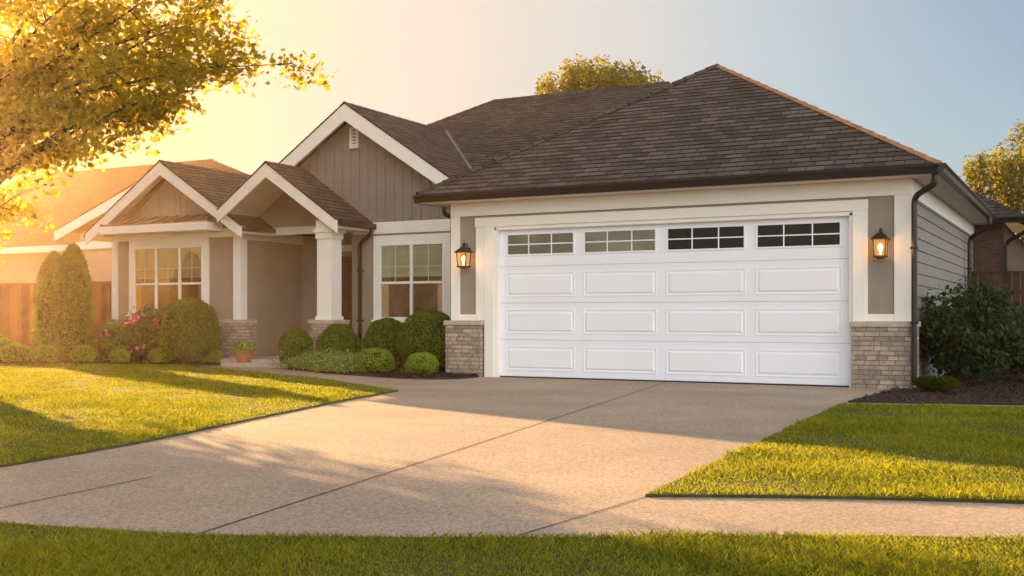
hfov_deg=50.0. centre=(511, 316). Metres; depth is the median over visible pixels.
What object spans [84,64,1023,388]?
ranch house
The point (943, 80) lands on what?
sky
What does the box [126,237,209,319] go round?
window
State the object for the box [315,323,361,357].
boxwood bush
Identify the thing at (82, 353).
mound shrub
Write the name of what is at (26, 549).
lawn
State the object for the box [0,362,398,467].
lawn
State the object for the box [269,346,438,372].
ground cover
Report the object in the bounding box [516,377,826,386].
ground
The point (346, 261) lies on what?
entry door
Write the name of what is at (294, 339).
boxwood bush
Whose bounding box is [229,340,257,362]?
potted plant
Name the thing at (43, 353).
mound shrub
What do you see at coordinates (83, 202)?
neighbour house
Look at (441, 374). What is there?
mulch bed
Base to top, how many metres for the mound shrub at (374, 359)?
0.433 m
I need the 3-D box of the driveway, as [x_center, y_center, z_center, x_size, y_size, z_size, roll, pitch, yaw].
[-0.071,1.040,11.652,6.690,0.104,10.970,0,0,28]
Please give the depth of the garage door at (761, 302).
16.51 m
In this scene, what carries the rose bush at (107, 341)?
on the mulch bed at (195, 363)
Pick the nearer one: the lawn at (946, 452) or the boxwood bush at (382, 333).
the lawn at (946, 452)
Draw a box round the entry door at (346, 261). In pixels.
[342,245,351,327]
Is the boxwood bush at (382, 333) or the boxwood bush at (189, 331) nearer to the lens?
the boxwood bush at (382, 333)
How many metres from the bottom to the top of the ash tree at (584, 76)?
9.581 m
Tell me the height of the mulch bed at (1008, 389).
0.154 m
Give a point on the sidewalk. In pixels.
(188, 504)
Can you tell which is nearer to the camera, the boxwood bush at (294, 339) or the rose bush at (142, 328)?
the boxwood bush at (294, 339)
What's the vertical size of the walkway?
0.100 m
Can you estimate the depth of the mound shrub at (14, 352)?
22.27 m
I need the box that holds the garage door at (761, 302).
[500,216,848,386]
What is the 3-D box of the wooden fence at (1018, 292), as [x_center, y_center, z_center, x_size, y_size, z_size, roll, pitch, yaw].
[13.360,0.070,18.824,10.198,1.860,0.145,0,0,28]
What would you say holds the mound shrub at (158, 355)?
on the mulch bed at (195, 363)
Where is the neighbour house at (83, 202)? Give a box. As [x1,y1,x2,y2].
[0,158,245,284]
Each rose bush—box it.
[90,320,140,361]
[116,304,176,362]
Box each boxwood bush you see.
[158,297,220,362]
[278,326,313,364]
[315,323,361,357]
[362,317,406,364]
[396,309,449,367]
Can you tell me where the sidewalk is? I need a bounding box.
[0,468,1023,537]
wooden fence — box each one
[0,281,114,351]
[972,271,1023,365]
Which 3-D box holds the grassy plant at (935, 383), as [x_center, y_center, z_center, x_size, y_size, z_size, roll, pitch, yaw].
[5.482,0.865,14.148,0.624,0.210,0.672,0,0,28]
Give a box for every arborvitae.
[29,250,65,361]
[50,242,97,361]
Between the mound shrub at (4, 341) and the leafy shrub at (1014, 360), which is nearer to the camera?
the leafy shrub at (1014, 360)
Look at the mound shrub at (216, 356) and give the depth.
21.98 m
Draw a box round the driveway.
[3,377,890,496]
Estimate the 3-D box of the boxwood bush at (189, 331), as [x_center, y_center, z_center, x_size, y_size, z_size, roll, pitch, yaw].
[-6.445,0.270,21.965,1.246,1.338,1.167,0,0,28]
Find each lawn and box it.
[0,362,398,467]
[0,519,1023,575]
[645,402,1023,503]
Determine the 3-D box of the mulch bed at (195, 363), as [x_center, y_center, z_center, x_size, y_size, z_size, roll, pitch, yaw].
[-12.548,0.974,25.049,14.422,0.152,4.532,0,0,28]
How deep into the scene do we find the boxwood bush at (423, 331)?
18.90 m
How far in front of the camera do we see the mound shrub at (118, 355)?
22.20 m
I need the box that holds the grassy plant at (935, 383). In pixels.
[912,375,962,391]
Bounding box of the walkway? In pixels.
[200,365,456,390]
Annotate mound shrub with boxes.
[0,338,14,360]
[0,342,31,361]
[28,345,59,362]
[69,345,96,362]
[109,348,130,362]
[147,347,173,362]
[200,348,222,362]
[355,347,394,371]
[404,352,438,373]
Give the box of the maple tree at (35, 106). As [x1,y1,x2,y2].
[0,0,337,263]
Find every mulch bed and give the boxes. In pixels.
[0,357,219,365]
[288,364,478,379]
[848,367,1023,404]
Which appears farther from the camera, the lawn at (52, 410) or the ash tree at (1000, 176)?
the ash tree at (1000, 176)
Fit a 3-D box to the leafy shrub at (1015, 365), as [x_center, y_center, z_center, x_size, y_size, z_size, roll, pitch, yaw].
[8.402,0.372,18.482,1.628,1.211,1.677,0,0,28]
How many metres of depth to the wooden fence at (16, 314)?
27.35 m
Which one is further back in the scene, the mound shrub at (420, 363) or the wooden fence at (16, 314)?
the wooden fence at (16, 314)
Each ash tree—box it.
[534,54,663,94]
[959,119,1023,242]
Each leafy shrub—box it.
[919,271,1023,384]
[994,302,1023,373]
[1004,320,1023,377]
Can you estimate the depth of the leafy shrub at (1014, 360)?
16.10 m
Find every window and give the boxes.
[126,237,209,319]
[371,233,449,322]
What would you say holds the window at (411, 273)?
in the ranch house at (716, 224)
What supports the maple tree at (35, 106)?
on the lawn at (52, 410)
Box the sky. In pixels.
[0,0,1023,233]
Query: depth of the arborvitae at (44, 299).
22.41 m
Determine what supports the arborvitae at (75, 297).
on the mulch bed at (195, 363)
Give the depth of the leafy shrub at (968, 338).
15.20 m

